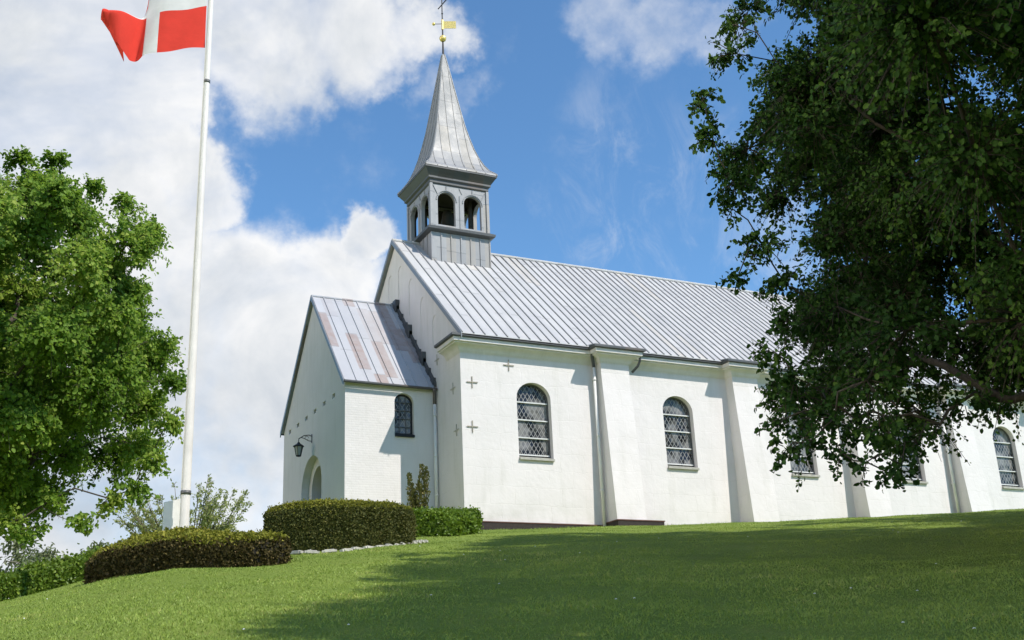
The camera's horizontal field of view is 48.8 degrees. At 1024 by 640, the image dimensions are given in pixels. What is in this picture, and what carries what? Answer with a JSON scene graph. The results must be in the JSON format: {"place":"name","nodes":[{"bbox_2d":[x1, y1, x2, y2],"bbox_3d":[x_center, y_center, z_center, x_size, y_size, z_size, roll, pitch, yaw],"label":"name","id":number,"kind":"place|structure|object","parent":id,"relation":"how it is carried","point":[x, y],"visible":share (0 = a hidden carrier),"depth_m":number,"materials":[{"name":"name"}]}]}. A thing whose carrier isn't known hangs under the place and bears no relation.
{"place":"outdoors","nodes":[
{"label":"outdoors","id":0,"kind":"place"},
{"bbox_2d":[8,534,975,629],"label":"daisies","id":1,"kind":"object","parent":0,"point":[579,552],"visible":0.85,"depth_m":12.67,"materials":[{"name":"white plant"}]},
{"bbox_2d":[0,508,1023,639],"bbox_3d":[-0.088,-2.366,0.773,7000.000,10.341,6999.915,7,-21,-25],"label":"ground","id":2,"kind":"structure","parent":0,"point":[750,631],"depth_m":13.66,"materials":[{"name":"green plant"}]},
{"bbox_2d":[0,530,48,572],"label":"distant tree","id":3,"kind":"object","parent":2,"relation":"on","point":[16,546],"visible":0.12,"depth_m":78.44,"materials":[{"name":"green plant"}]},
{"bbox_2d":[0,538,90,569],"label":"distant tree","id":4,"kind":"object","parent":2,"relation":"on","point":[48,554],"visible":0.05,"depth_m":85.88,"materials":[{"name":"green plant"}]},
{"bbox_2d":[0,534,127,601],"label":"beech hedge","id":5,"kind":"object","parent":2,"relation":"on","point":[30,578],"visible":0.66,"depth_m":25.88,"materials":[{"name":"green plant"}]},
{"bbox_2d":[0,144,187,550],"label":"maple tree","id":6,"kind":"object","parent":2,"relation":"on","point":[92,333],"visible":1,"depth_m":30.98,"materials":[{"name":"green plant"}]},
{"bbox_2d":[80,538,108,552],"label":"distant tree","id":7,"kind":"object","parent":2,"relation":"on","point":[97,544],"visible":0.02,"depth_m":96.81,"materials":[{"name":"green plant"}]},
{"bbox_2d":[162,499,180,530],"bbox_3d":[-7.043,4.456,23.273,0.330,1.548,0.060,3,-20,-16],"label":"board post","id":8,"kind":"object","parent":2,"relation":"on","point":[171,513],"visible":0.36,"depth_m":23.39,"materials":[{"name":"white paint"}]},
{"bbox_2d":[112,474,253,535],"bbox_3d":[-10.503,6.262,35.695,4.004,2.940,3.878,-17,-24,36],"label":"willow shrub","id":9,"kind":"object","parent":2,"relation":"on","point":[207,516],"visible":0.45,"depth_m":35.51,"materials":[{"name":"green plant"}]},
{"bbox_2d":[81,526,293,583],"bbox_3d":[-5.733,4.028,19.649,4.305,1.098,1.588,-15,-22,31],"label":"brown hedge","id":10,"kind":"object","parent":2,"relation":"on","point":[176,547],"visible":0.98,"depth_m":18.82,"materials":[{"name":"plant"}]},
{"bbox_2d":[179,0,213,527],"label":"flagpole","id":11,"kind":"object","parent":2,"relation":"on","point":[185,493],"visible":0.93,"depth_m":24.52,"materials":[{"name":"white metal"}]},
{"bbox_2d":[101,0,206,61],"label":"flag","id":12,"kind":"object","parent":11,"relation":"attached to","point":[166,25],"visible":1,"depth_m":26.79,"materials":[{"name":"fabric"}]},
{"bbox_2d":[290,550,303,554],"bbox_3d":[-4.154,4.479,21.753,0.298,0.070,0.120,-12,-18,30],"label":"edging stone","id":13,"kind":"object","parent":2,"relation":"on","point":[296,552],"visible":0.77,"depth_m":21.69,"materials":[{"name":"grey stone"}]},
{"bbox_2d":[304,550,319,553],"bbox_3d":[-3.848,4.465,21.724,0.298,0.070,0.120,6,-17,-16],"label":"edging stone","id":14,"kind":"object","parent":2,"relation":"on","point":[311,551],"visible":0.97,"depth_m":21.68,"materials":[{"name":"grey stone"}]},
{"bbox_2d":[321,549,336,552],"bbox_3d":[-3.526,4.465,21.799,0.298,0.070,0.120,-1,-21,-19],"label":"edging stone","id":15,"kind":"object","parent":2,"relation":"on","point":[329,550],"visible":0.82,"depth_m":21.75,"materials":[{"name":"grey stone"}]},
{"bbox_2d":[261,497,417,550],"bbox_3d":[-3.383,4.375,23.738,2.313,1.333,3.448,-19,-25,40],"label":"yew hedge","id":16,"kind":"object","parent":2,"relation":"on","point":[317,524],"visible":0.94,"depth_m":22.72,"materials":[{"name":"green plant"}]},
{"bbox_2d":[340,548,352,551],"bbox_3d":[-3.205,4.464,21.874,0.120,0.070,0.298,-20,-19,33],"label":"edging stone","id":17,"kind":"object","parent":2,"relation":"on","point":[345,549],"visible":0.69,"depth_m":21.80,"materials":[{"name":"grey stone"}]},
{"bbox_2d":[406,464,430,508],"bbox_3d":[-2.766,5.276,33.041,0.746,2.205,0.520,7,-21,-25],"label":"columnar yew","id":18,"kind":"object","parent":2,"relation":"on","point":[413,498],"visible":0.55,"depth_m":33.03,"materials":[{"name":"green plant"}]},
{"bbox_2d":[413,505,483,536],"bbox_3d":[-1.933,5.503,30.628,1.979,1.067,2.160,-13,-21,28],"label":"privet bush","id":19,"kind":"object","parent":2,"relation":"on","point":[439,521],"visible":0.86,"depth_m":30.00,"materials":[{"name":"green plant"}]},
{"bbox_2d":[280,0,1023,529],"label":"church","id":20,"kind":"structure","parent":2,"relation":"on","point":[462,362],"depth_m":43.17,"materials":[{"name":"paint"}]},
{"bbox_2d":[293,434,311,456],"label":"wall lantern","id":21,"kind":"object","parent":20,"relation":"attached to","point":[298,447],"depth_m":42.59,"materials":[{"name":"black metal"}]},
{"bbox_2d":[394,394,414,437],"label":"porch window","id":22,"kind":"structure","parent":20,"relation":"in","point":[402,403],"depth_m":40.80,"materials":[{"name":"glass"}]},
{"bbox_2d":[517,384,554,461],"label":"window","id":23,"kind":"structure","parent":20,"relation":"in","point":[532,402],"depth_m":40.49,"materials":[{"name":"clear glass"}]},
{"bbox_2d":[663,398,699,469],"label":"window","id":24,"kind":"structure","parent":20,"relation":"in","point":[677,427],"depth_m":43.16,"materials":[{"name":"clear glass"}]},
{"bbox_2d":[786,412,819,477],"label":"window","id":25,"kind":"structure","parent":20,"relation":"in","point":[796,468],"depth_m":45.46,"materials":[{"name":"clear glass"}]},
{"bbox_2d":[896,422,927,483],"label":"window","id":26,"kind":"structure","parent":20,"relation":"in","point":[919,476],"depth_m":47.98,"materials":[{"name":"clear glass"}]},
{"bbox_2d":[993,427,1023,489],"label":"window","id":27,"kind":"structure","parent":20,"relation":"in","point":[1003,447],"depth_m":50.70,"materials":[{"name":"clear glass"}]},
{"bbox_2d":[685,0,1023,493],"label":"lime tree","id":28,"kind":"object","parent":2,"relation":"on","point":[868,139],"visible":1,"depth_m":16.12,"materials":[{"name":"green plant"}]},
{"bbox_2d":[0,0,1023,571],"label":"sky","id":29,"kind":"structure","parent":0,"point":[319,110],"materials":[{"name":"blue"}]}
]}

